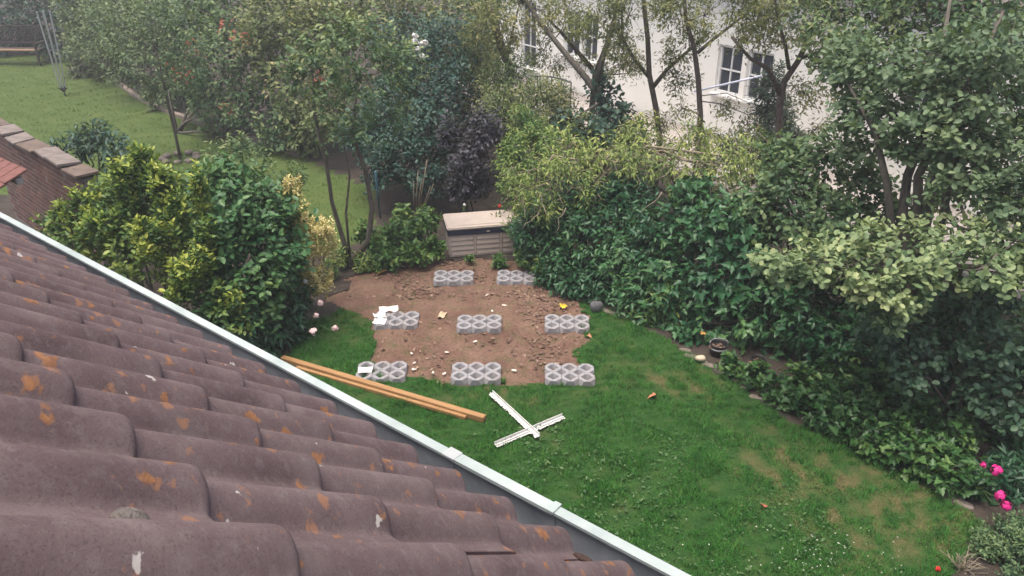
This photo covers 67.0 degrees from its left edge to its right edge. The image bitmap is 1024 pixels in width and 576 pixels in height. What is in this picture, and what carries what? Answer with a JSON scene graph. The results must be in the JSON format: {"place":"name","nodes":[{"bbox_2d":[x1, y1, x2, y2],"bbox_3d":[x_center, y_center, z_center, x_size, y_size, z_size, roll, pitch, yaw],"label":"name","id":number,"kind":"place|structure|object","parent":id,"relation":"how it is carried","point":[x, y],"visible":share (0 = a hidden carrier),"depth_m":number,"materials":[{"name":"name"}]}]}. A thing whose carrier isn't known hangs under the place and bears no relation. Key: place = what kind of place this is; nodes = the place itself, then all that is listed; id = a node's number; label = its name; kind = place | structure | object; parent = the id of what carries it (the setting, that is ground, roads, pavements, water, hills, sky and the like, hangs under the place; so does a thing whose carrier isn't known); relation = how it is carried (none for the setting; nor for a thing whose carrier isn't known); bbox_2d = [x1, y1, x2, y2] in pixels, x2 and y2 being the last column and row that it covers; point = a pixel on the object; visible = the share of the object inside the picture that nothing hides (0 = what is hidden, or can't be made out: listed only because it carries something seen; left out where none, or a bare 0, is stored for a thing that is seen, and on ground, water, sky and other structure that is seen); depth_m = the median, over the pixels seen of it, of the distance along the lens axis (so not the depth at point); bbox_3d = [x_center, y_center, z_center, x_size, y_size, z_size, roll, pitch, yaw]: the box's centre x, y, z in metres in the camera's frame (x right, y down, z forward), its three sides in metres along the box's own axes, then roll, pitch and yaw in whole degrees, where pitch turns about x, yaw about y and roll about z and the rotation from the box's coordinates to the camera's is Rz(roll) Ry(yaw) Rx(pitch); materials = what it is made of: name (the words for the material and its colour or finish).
{"place":"outdoors","nodes":[
{"label":"outdoors","id":0,"kind":"place"},
{"bbox_2d":[0,54,376,267],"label":"back lawn","id":1,"kind":"structure","parent":0,"point":[323,209],"depth_m":19.43,"materials":[{"name":"green plant"}]},
{"bbox_2d":[0,25,50,66],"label":"swing bench","id":2,"kind":"object","parent":1,"relation":"on","point":[35,48],"visible":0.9,"depth_m":26.25,"materials":[{"name":"brown wood"}]},
{"bbox_2d":[36,10,67,95],"bbox_3d":[-12.895,-6.536,21.835,0.286,2.421,0.286,8,28,15],"label":"rotary airer","id":3,"kind":"object","parent":1,"relation":"on","point":[63,88],"visible":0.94,"depth_m":21.74,"materials":[{"name":"metal"}]},
{"bbox_2d":[54,0,140,80],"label":"round shrub","id":4,"kind":"object","parent":1,"relation":"on","point":[91,65],"visible":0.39,"depth_m":24.23,"materials":[{"name":"green plant"}]},
{"bbox_2d":[96,0,211,159],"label":"sapling","id":5,"kind":"object","parent":1,"relation":"on","point":[130,72],"visible":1,"depth_m":15.91,"materials":[{"name":"green plant"}]},
{"bbox_2d":[158,150,200,164],"bbox_3d":[-7.285,-2.868,17.021,0.894,0.134,0.898,0,27,0],"label":"stone ring","id":6,"kind":"object","parent":1,"relation":"on","point":[164,157],"visible":0.84,"depth_m":16.96,"materials":[{"name":"grey stone"}]},
{"bbox_2d":[66,67,303,157],"bbox_3d":[-9.742,-5.108,21.414,0.650,0.100,13.980,-24,36,-39],"label":"edging","id":7,"kind":"object","parent":1,"relation":"on","point":[130,92],"visible":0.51,"depth_m":20.13,"materials":[{"name":"grey stone"}]},
{"bbox_2d":[0,0,590,386],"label":"ground","id":8,"kind":"structure","parent":0,"point":[3,5],"depth_m":40.26,"materials":[{"name":"brown soil"}]},
{"bbox_2d":[325,258,590,388],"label":"soil","id":9,"kind":"structure","parent":0,"point":[450,339],"depth_m":10.60,"materials":[{"name":"brown soil"}]},
{"bbox_2d":[355,361,407,382],"bbox_3d":[-1.580,1.029,9.398,0.598,0.085,0.398,-1,27,-2],"label":"grid paver","id":10,"kind":"object","parent":9,"relation":"on","point":[396,368],"visible":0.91,"depth_m":9.36,"materials":[{"name":"grey concrete"}]},
{"bbox_2d":[357,367,372,372],"bbox_3d":[-1.774,0.989,9.355,0.170,0.017,0.115,-1,27,-2],"label":"paper sheet","id":11,"kind":"object","parent":10,"relation":"on","point":[364,369],"visible":1,"depth_m":9.34,"materials":[{"name":"white paper"}]},
{"bbox_2d":[373,311,419,329],"bbox_3d":[-1.569,0.448,10.539,0.598,0.085,0.398,0,27,-1],"label":"grid paver","id":12,"kind":"object","parent":9,"relation":"on","point":[398,320],"visible":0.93,"depth_m":10.47,"materials":[{"name":"grey concrete"}]},
{"bbox_2d":[372,318,386,324],"bbox_3d":[-1.778,0.446,10.395,0.170,0.038,0.120,4,27,8],"label":"paper sheet","id":13,"kind":"object","parent":12,"relation":"on","point":[382,321],"visible":1,"depth_m":10.41,"materials":[{"name":"white paper"}]},
{"bbox_2d":[373,310,386,317],"bbox_3d":[-1.803,0.367,10.544,0.150,0.067,0.140,-14,30,-25],"label":"paper sheet","id":14,"kind":"object","parent":12,"relation":"on","point":[380,314],"visible":1,"depth_m":10.53,"materials":[{"name":"white paper"}]},
{"bbox_2d":[379,305,397,311],"bbox_3d":[-1.700,0.292,10.673,0.260,0.080,0.100,-5,27,-9],"label":"paper sheet","id":15,"kind":"object","parent":12,"relation":"on","point":[390,308],"visible":0.99,"depth_m":10.66,"materials":[{"name":"white paper"}]},
{"bbox_2d":[437,311,446,317],"bbox_3d":[-0.966,0.372,10.689,0.100,0.038,0.170,5,27,10],"label":"card scrap","id":16,"kind":"object","parent":9,"relation":"on","point":[442,314],"visible":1,"depth_m":10.69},
{"bbox_2d":[361,264,544,371],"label":"weeds","id":17,"kind":"object","parent":9,"relation":"on","point":[447,318],"visible":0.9,"depth_m":10.93,"materials":[{"name":"green plant"}]},
{"bbox_2d":[433,270,473,285],"bbox_3d":[-0.880,-0.150,11.711,0.598,0.085,0.398,0,26,-1],"label":"grid paver","id":18,"kind":"object","parent":9,"relation":"on","point":[453,278],"visible":1,"depth_m":11.64,"materials":[{"name":"grey concrete"}]},
{"bbox_2d":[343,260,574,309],"bbox_3d":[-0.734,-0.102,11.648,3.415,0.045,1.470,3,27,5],"label":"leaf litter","id":19,"kind":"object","parent":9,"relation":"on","point":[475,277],"visible":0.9,"depth_m":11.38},
{"bbox_2d":[451,362,500,385],"bbox_3d":[-0.433,1.040,9.377,0.598,0.085,0.398,0,27,0],"label":"grid paver","id":20,"kind":"object","parent":9,"relation":"on","point":[475,373],"visible":1,"depth_m":9.32,"materials":[{"name":"grey concrete"}]},
{"bbox_2d":[457,314,501,333],"bbox_3d":[-0.440,0.487,10.461,0.598,0.085,0.398,-1,26,0],"label":"grid paver","id":21,"kind":"object","parent":9,"relation":"on","point":[477,324],"visible":1,"depth_m":10.39,"materials":[{"name":"grey concrete"}]},
{"bbox_2d":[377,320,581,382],"bbox_3d":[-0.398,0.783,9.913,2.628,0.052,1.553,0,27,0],"label":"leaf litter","id":22,"kind":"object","parent":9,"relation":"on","point":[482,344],"visible":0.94,"depth_m":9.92,"materials":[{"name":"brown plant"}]},
{"bbox_2d":[463,246,550,280],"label":"plants","id":23,"kind":"object","parent":9,"relation":"on","point":[499,261],"visible":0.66,"depth_m":11.79,"materials":[{"name":"green plant"}]},
{"bbox_2d":[496,270,536,285],"bbox_3d":[0.073,-0.150,11.711,0.598,0.085,0.398,1,27,2],"label":"grid paver","id":24,"kind":"object","parent":9,"relation":"on","point":[507,277],"visible":0.95,"depth_m":11.65,"materials":[{"name":"grey concrete"}]},
{"bbox_2d":[512,284,579,365],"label":"leaf litter","id":25,"kind":"object","parent":9,"relation":"on","point":[536,313],"visible":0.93,"depth_m":10.62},
{"bbox_2d":[545,314,589,333],"bbox_3d":[0.742,0.488,10.460,0.598,0.085,0.398,1,27,3],"label":"grid paver","id":26,"kind":"object","parent":9,"relation":"on","point":[568,322],"visible":1,"depth_m":10.40,"materials":[{"name":"grey concrete"}]},
{"bbox_2d":[545,363,594,386],"bbox_3d":[0.697,1.050,9.357,0.598,0.085,0.398,1,27,1],"label":"grid paver","id":27,"kind":"object","parent":9,"relation":"on","point":[571,374],"visible":1,"depth_m":9.30,"materials":[{"name":"grey concrete"}]},
{"bbox_2d":[0,13,1023,575],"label":"planting bed","id":28,"kind":"object","parent":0,"point":[446,205],"visible":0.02,"depth_m":14.00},
{"bbox_2d":[0,157,27,188],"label":"shelter","id":29,"kind":"object","parent":28,"relation":"on","point":[11,172],"visible":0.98,"depth_m":9.80,"materials":[{"name":"red tile"}]},
{"bbox_2d":[0,0,99,61],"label":"hedge","id":30,"kind":"object","parent":28,"relation":"on","point":[14,13],"visible":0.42,"depth_m":27.23,"materials":[{"name":"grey plant"}]},
{"bbox_2d":[0,118,118,271],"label":"brick wall","id":31,"kind":"structure","parent":28,"relation":"on","point":[50,173],"depth_m":11.25,"materials":[{"name":"brick"}]},
{"bbox_2d":[43,117,140,217],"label":"dark shrub","id":32,"kind":"object","parent":28,"relation":"on","point":[91,145],"visible":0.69,"depth_m":11.28,"materials":[{"name":"green plant"}]},
{"bbox_2d":[29,140,213,296],"bbox_3d":[-4.656,-0.466,9.441,1.878,2.740,1.757,-19,32,-32],"label":"golden shrub","id":33,"kind":"object","parent":28,"relation":"on","point":[170,211],"visible":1,"depth_m":8.99,"materials":[{"name":"green plant"}]},
{"bbox_2d":[48,0,222,111],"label":"tall shrub","id":34,"kind":"object","parent":28,"relation":"on","point":[108,6],"visible":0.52,"depth_m":21.20,"materials":[{"name":"green plant"}]},
{"bbox_2d":[148,212,259,337],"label":"golden shrub","id":35,"kind":"object","parent":28,"relation":"on","point":[184,271],"visible":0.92,"depth_m":8.97,"materials":[{"name":"green plant"}]},
{"bbox_2d":[145,0,325,156],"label":"photinia shrub","id":36,"kind":"object","parent":28,"relation":"on","point":[231,109],"visible":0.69,"depth_m":17.78,"materials":[{"name":"green plant"}]},
{"bbox_2d":[174,147,318,341],"bbox_3d":[-3.351,-0.327,9.533,1.837,2.415,1.932,0,27,0],"label":"viburnum shrub","id":37,"kind":"object","parent":28,"relation":"on","point":[244,214],"visible":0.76,"depth_m":9.40,"materials":[{"name":"green plant"}]},
{"bbox_2d":[199,130,309,283],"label":"loose shrub","id":38,"kind":"object","parent":28,"relation":"on","point":[234,141],"visible":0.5,"depth_m":10.62,"materials":[{"name":"green plant"}]},
{"bbox_2d":[210,276,338,357],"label":"peony plant","id":39,"kind":"object","parent":28,"relation":"on","point":[292,326],"visible":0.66,"depth_m":9.79,"materials":[{"name":"green plant"}]},
{"bbox_2d":[227,0,377,159],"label":"mixed shrub","id":40,"kind":"object","parent":28,"relation":"on","point":[291,6],"visible":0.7,"depth_m":16.77,"materials":[{"name":"green plant"}]},
{"bbox_2d":[265,173,339,299],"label":"variegated shrub","id":41,"kind":"object","parent":28,"relation":"on","point":[321,230],"visible":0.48,"depth_m":10.10,"materials":[{"name":"yellow plant"}]},
{"bbox_2d":[0,212,690,575],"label":"house","id":42,"kind":"structure","parent":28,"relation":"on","point":[206,446],"depth_m":1.14,"materials":[{"name":"concrete"}]},
{"bbox_2d":[109,507,150,519],"bbox_3d":[-0.344,0.212,0.699,0.038,0.033,0.037,0,27,0],"label":"moss cushion","id":43,"kind":"object","parent":42,"relation":"on","point":[128,513],"visible":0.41,"depth_m":0.69,"materials":[{"name":"grey"}]},
{"bbox_2d":[573,552,592,560],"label":"debris clump","id":44,"kind":"object","parent":42,"relation":"on","point":[581,557],"visible":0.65,"depth_m":1.57,"materials":[{"name":"brown plant"}]},
{"bbox_2d":[272,0,435,267],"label":"forked tree","id":45,"kind":"object","parent":28,"relation":"on","point":[355,131],"visible":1,"depth_m":10.70,"materials":[{"name":"green plant"}]},
{"bbox_2d":[319,244,389,279],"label":"plants","id":46,"kind":"object","parent":28,"relation":"on","point":[341,261],"visible":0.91,"depth_m":11.87,"materials":[{"name":"green plant"}]},
{"bbox_2d":[374,171,380,217],"bbox_3d":[-2.335,-1.580,13.493,0.036,1.179,0.715,-4,27,-8],"label":"garden stake","id":47,"kind":"object","parent":28,"relation":"on","point":[376,182],"visible":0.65,"depth_m":13.40,"materials":[{"name":"blue plastic"}]},
{"bbox_2d":[351,202,447,272],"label":"plants","id":48,"kind":"object","parent":28,"relation":"on","point":[405,227],"visible":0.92,"depth_m":12.11,"materials":[{"name":"green plant"}]},
{"bbox_2d":[283,0,522,108],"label":"birch tree","id":49,"kind":"object","parent":28,"relation":"on","point":[429,6],"visible":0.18,"depth_m":17.57,"materials":[{"name":"green plant"}]},
{"bbox_2d":[332,0,495,200],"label":"evergreen shrub","id":50,"kind":"object","parent":28,"relation":"on","point":[414,146],"visible":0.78,"depth_m":14.21,"materials":[{"name":"green plant"}]},
{"bbox_2d":[413,161,433,215],"bbox_3d":[-1.636,-1.684,13.430,0.313,1.329,0.875,-12,29,-22],"label":"cane bundle","id":51,"kind":"object","parent":28,"relation":"on","point":[420,199],"visible":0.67,"depth_m":13.19,"materials":[{"name":"grey plant"}]},
{"bbox_2d":[435,101,506,212],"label":"purple shrub","id":52,"kind":"object","parent":28,"relation":"on","point":[469,184],"visible":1,"depth_m":13.23,"materials":[{"name":"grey plant"}]},
{"bbox_2d":[461,200,506,216],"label":"rose bush","id":53,"kind":"object","parent":28,"relation":"on","point":[499,205],"visible":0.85,"depth_m":12.66,"materials":[{"name":"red plant"}]},
{"bbox_2d":[443,209,525,256],"bbox_3d":[-0.442,-0.908,12.672,1.305,0.512,0.668,-5,27,-10],"label":"storage box","id":54,"kind":"object","parent":28,"relation":"on","point":[475,233],"visible":0.69,"depth_m":12.42,"materials":[{"name":"beige plastic"}]},
{"bbox_2d":[449,0,564,178],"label":"thin tree","id":55,"kind":"object","parent":28,"relation":"on","point":[492,16],"visible":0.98,"depth_m":14.37,"materials":[{"name":"green plant"}]},
{"bbox_2d":[448,34,592,188],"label":"feathery shrub","id":56,"kind":"object","parent":28,"relation":"on","point":[497,95],"visible":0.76,"depth_m":14.27,"materials":[{"name":"green plant"}]},
{"bbox_2d":[486,101,573,265],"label":"fresh shrub","id":57,"kind":"object","parent":28,"relation":"on","point":[530,137],"visible":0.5,"depth_m":12.84,"materials":[{"name":"green plant"}]},
{"bbox_2d":[532,75,571,114],"bbox_3d":[1.015,-4.899,19.890,1.193,1.070,0.043,19,32,32],"label":"handrail","id":58,"kind":"object","parent":28,"relation":"on","point":[551,80],"visible":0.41,"depth_m":19.64,"materials":[{"name":"grey metal"}]},
{"bbox_2d":[526,0,645,168],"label":"thin tree","id":59,"kind":"object","parent":28,"relation":"on","point":[586,63],"visible":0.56,"depth_m":14.97,"materials":[{"name":"green plant"}]},
{"bbox_2d":[523,0,649,190],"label":"ivy stump","id":60,"kind":"object","parent":28,"relation":"on","point":[608,116],"visible":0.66,"depth_m":14.16,"materials":[{"name":"green plant"}]},
{"bbox_2d":[500,159,688,320],"bbox_3d":[1.366,-0.828,11.469,3.032,1.880,2.100,20,33,34],"label":"privet hedge","id":61,"kind":"object","parent":28,"relation":"on","point":[617,201],"visible":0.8,"depth_m":11.19,"materials":[{"name":"green plant"}]},
{"bbox_2d":[556,0,712,193],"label":"thin tree","id":62,"kind":"object","parent":28,"relation":"on","point":[647,72],"visible":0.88,"depth_m":13.62,"materials":[{"name":"green plant"}]},
{"bbox_2d":[494,103,800,246],"bbox_3d":[1.976,-1.410,11.749,4.522,2.450,2.223,0,27,0],"label":"hedge","id":63,"kind":"object","parent":28,"relation":"on","point":[630,156],"visible":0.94,"depth_m":11.38,"materials":[{"name":"green plant"}]},
{"bbox_2d":[623,283,692,328],"bbox_3d":[1.950,0.230,10.445,1.016,0.707,0.658,10,29,18],"label":"euphorbia","id":64,"kind":"object","parent":28,"relation":"on","point":[658,313],"visible":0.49,"depth_m":10.35,"materials":[{"name":"green plant"}]},
{"bbox_2d":[553,109,809,203],"bbox_3d":[2.880,-2.084,13.598,4.451,1.897,1.727,12,29,23],"label":"terrace shrub","id":65,"kind":"object","parent":28,"relation":"on","point":[726,149],"visible":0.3,"depth_m":13.37,"materials":[{"name":"green plant"}]},
{"bbox_2d":[637,0,795,176],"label":"thin tree","id":66,"kind":"object","parent":28,"relation":"on","point":[704,24],"visible":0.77,"depth_m":12.98,"materials":[{"name":"green plant"}]},
{"bbox_2d":[709,338,728,357],"bbox_3d":[2.595,0.741,9.762,0.256,0.215,0.242,0,27,0],"label":"plant pot","id":67,"kind":"object","parent":28,"relation":"on","point":[718,346],"visible":0.96,"depth_m":9.74,"materials":[{"name":"black plastic"}]},
{"bbox_2d":[632,169,829,361],"bbox_3d":[2.934,-0.247,10.287,3.158,1.966,2.144,19,32,32],"label":"vine hedge","id":68,"kind":"object","parent":28,"relation":"on","point":[711,242],"visible":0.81,"depth_m":10.15,"materials":[{"name":"green plant"}]},
{"bbox_2d":[749,354,765,366],"bbox_3d":[3.015,0.919,9.505,0.173,0.132,0.221,18,32,32],"label":"plant pot","id":69,"kind":"object","parent":28,"relation":"on","point":[755,357],"visible":0.46,"depth_m":9.54,"materials":[{"name":"black plastic"}]},
{"bbox_2d":[500,0,1023,225],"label":"white house","id":70,"kind":"structure","parent":28,"relation":"on","point":[718,67],"depth_m":18.23,"materials":[{"name":"white paint"}]},
{"bbox_2d":[518,1,536,72],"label":"window","id":71,"kind":"structure","parent":70,"relation":"in","point":[530,39],"depth_m":23.79,"materials":[{"name":"white glass"}]},
{"bbox_2d":[559,10,580,59],"bbox_3d":[1.703,-7.197,21.951,0.245,1.305,0.860,-17,32,-30],"label":"window","id":72,"kind":"structure","parent":70,"relation":"in","point":[567,48],"depth_m":22.09,"materials":[{"name":"white glass"}]},
{"bbox_2d":[577,13,598,64],"bbox_3d":[2.154,-6.896,21.358,0.245,1.305,0.790,-17,32,-30],"label":"window","id":73,"kind":"structure","parent":70,"relation":"in","point":[593,48],"depth_m":21.50,"materials":[{"name":"white glass"}]},
{"bbox_2d":[709,44,742,100],"bbox_3d":[4.953,-4.940,17.696,0.245,1.145,0.840,-17,32,-30],"label":"window","id":74,"kind":"structure","parent":70,"relation":"in","point":[729,70],"depth_m":17.78,"materials":[{"name":"white glass"}]},
{"bbox_2d":[694,74,766,91],"bbox_3d":[4.582,-4.275,16.116,1.541,0.544,0.044,11,29,20],"label":"pale pole","id":75,"kind":"object","parent":70,"relation":"attached to","point":[728,83],"visible":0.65,"depth_m":16.12,"materials":[{"name":"white plastic"}]},
{"bbox_2d":[737,50,774,105],"bbox_3d":[5.429,-4.621,17.070,0.245,1.145,0.820,-17,32,-30],"label":"window","id":76,"kind":"structure","parent":70,"relation":"in","point":[752,68],"depth_m":17.19,"materials":[{"name":"white glass"}]},
{"bbox_2d":[902,90,934,142],"bbox_3d":[7.487,-3.285,14.327,0.245,1.255,0.820,-17,32,-30],"label":"window","id":77,"kind":"structure","parent":70,"relation":"in","point":[914,90],"depth_m":14.41,"materials":[{"name":"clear glass"}]},
{"bbox_2d":[744,58,808,182],"bbox_3d":[5.036,-2.989,14.591,1.139,2.586,1.351,-5,27,-9],"label":"conifer","id":78,"kind":"object","parent":28,"relation":"on","point":[769,107],"visible":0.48,"depth_m":14.47,"materials":[{"name":"green plant"}]},
{"bbox_2d":[603,308,973,508],"bbox_3d":[2.809,1.202,9.121,0.319,0.063,5.077,-19,32,-32],"label":"stone edging","id":79,"kind":"object","parent":28,"relation":"on","point":[960,502],"visible":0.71,"depth_m":9.15,"materials":[{"name":"grey stone"}]},
{"bbox_2d":[695,355,704,361],"bbox_3d":[2.341,0.876,9.629,0.124,0.072,0.103,0,27,0],"label":"stone","id":80,"kind":"object","parent":79,"relation":"on","point":[699,358],"visible":1,"depth_m":9.59,"materials":[{"name":"beige stone"}]},
{"bbox_2d":[724,0,859,163],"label":"thin tree","id":81,"kind":"object","parent":28,"relation":"on","point":[780,90],"visible":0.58,"depth_m":12.78,"materials":[{"name":"green plant"}]},
{"bbox_2d":[731,121,933,316],"bbox_3d":[3.902,-0.673,9.854,1.716,2.740,2.346,-6,28,-12],"label":"hazel bush","id":82,"kind":"object","parent":28,"relation":"on","point":[786,159],"visible":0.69,"depth_m":9.56,"materials":[{"name":"green plant"}]},
{"bbox_2d":[713,345,1000,505],"bbox_3d":[3.848,1.256,8.534,1.453,0.634,3.192,-17,32,-30],"label":"ivy","id":83,"kind":"object","parent":28,"relation":"on","point":[895,440],"visible":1,"depth_m":8.20,"materials":[{"name":"green plant"}]},
{"bbox_2d":[746,0,1023,361],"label":"round leaved tree","id":84,"kind":"object","parent":28,"relation":"on","point":[904,278],"visible":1,"depth_m":7.67,"materials":[{"name":"green plant"}]},
{"bbox_2d":[769,263,1023,465],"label":"backing hedge","id":85,"kind":"object","parent":28,"relation":"on","point":[807,320],"visible":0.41,"depth_m":9.11,"materials":[{"name":"green plant"}]},
{"bbox_2d":[775,0,1023,397],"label":"crown tree","id":86,"kind":"object","parent":28,"relation":"on","point":[891,17],"visible":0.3,"depth_m":10.08,"materials":[{"name":"green plant"}]},
{"bbox_2d":[844,270,1023,436],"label":"round leaved shrub","id":87,"kind":"object","parent":28,"relation":"on","point":[964,353],"visible":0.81,"depth_m":7.76,"materials":[{"name":"green plant"}]},
{"bbox_2d":[940,547,988,575],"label":"dry plant","id":88,"kind":"object","parent":28,"relation":"on","point":[960,566],"visible":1,"depth_m":6.64,"materials":[{"name":"beige plant"}]},
{"bbox_2d":[967,509,1023,575],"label":"box shrub","id":89,"kind":"object","parent":28,"relation":"on","point":[988,545],"visible":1,"depth_m":6.76,"materials":[{"name":"green plant"}]},
{"bbox_2d":[970,442,1023,511],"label":"magenta peony","id":90,"kind":"object","parent":28,"relation":"on","point":[1008,471],"visible":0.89,"depth_m":7.41,"materials":[{"name":"green plant"}]},
{"bbox_2d":[277,299,987,575],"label":"lawn","id":91,"kind":"structure","parent":0,"point":[913,550],"depth_m":7.85,"materials":[{"name":"green plant"}]},
{"bbox_2d":[296,366,466,419],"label":"timber beam","id":92,"kind":"structure","parent":91,"relation":"on","point":[392,395],"depth_m":8.96,"materials":[{"name":"brown wood"}]},
{"bbox_2d":[280,355,485,422],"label":"timber beam","id":93,"kind":"structure","parent":91,"relation":"on","point":[476,416],"depth_m":9.01,"materials":[{"name":"brown wood"}]},
{"bbox_2d":[494,413,565,446],"bbox_3d":[0.203,1.530,8.341,0.898,0.038,0.066,-17,32,-30],"label":"white profile","id":94,"kind":"object","parent":91,"relation":"on","point":[545,423],"visible":1,"depth_m":8.33,"materials":[{"name":"paint"}]},
{"bbox_2d":[489,390,539,437],"bbox_3d":[0.011,1.387,8.582,0.065,0.038,0.960,-16,31,-29],"label":"white profile","id":95,"kind":"object","parent":94,"relation":"on","point":[520,419],"visible":1,"depth_m":8.57,"materials":[{"name":"paint"}]},
{"bbox_2d":[590,301,603,312],"bbox_3d":[1.181,0.260,10.804,0.199,0.178,0.151,0,27,0],"label":"stone","id":96,"kind":"object","parent":91,"relation":"on","point":[596,306],"visible":1,"depth_m":10.75,"materials":[{"name":"grey stone"}]},
{"bbox_2d":[474,417,901,575],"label":"clover","id":97,"kind":"object","parent":91,"relation":"on","point":[657,524],"depth_m":7.34,"materials":[{"name":"green plant"}]},
{"bbox_2d":[458,70,1023,299],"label":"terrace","id":98,"kind":"structure","parent":0,"point":[582,100],"depth_m":16.09,"materials":[{"name":"grey stone"}]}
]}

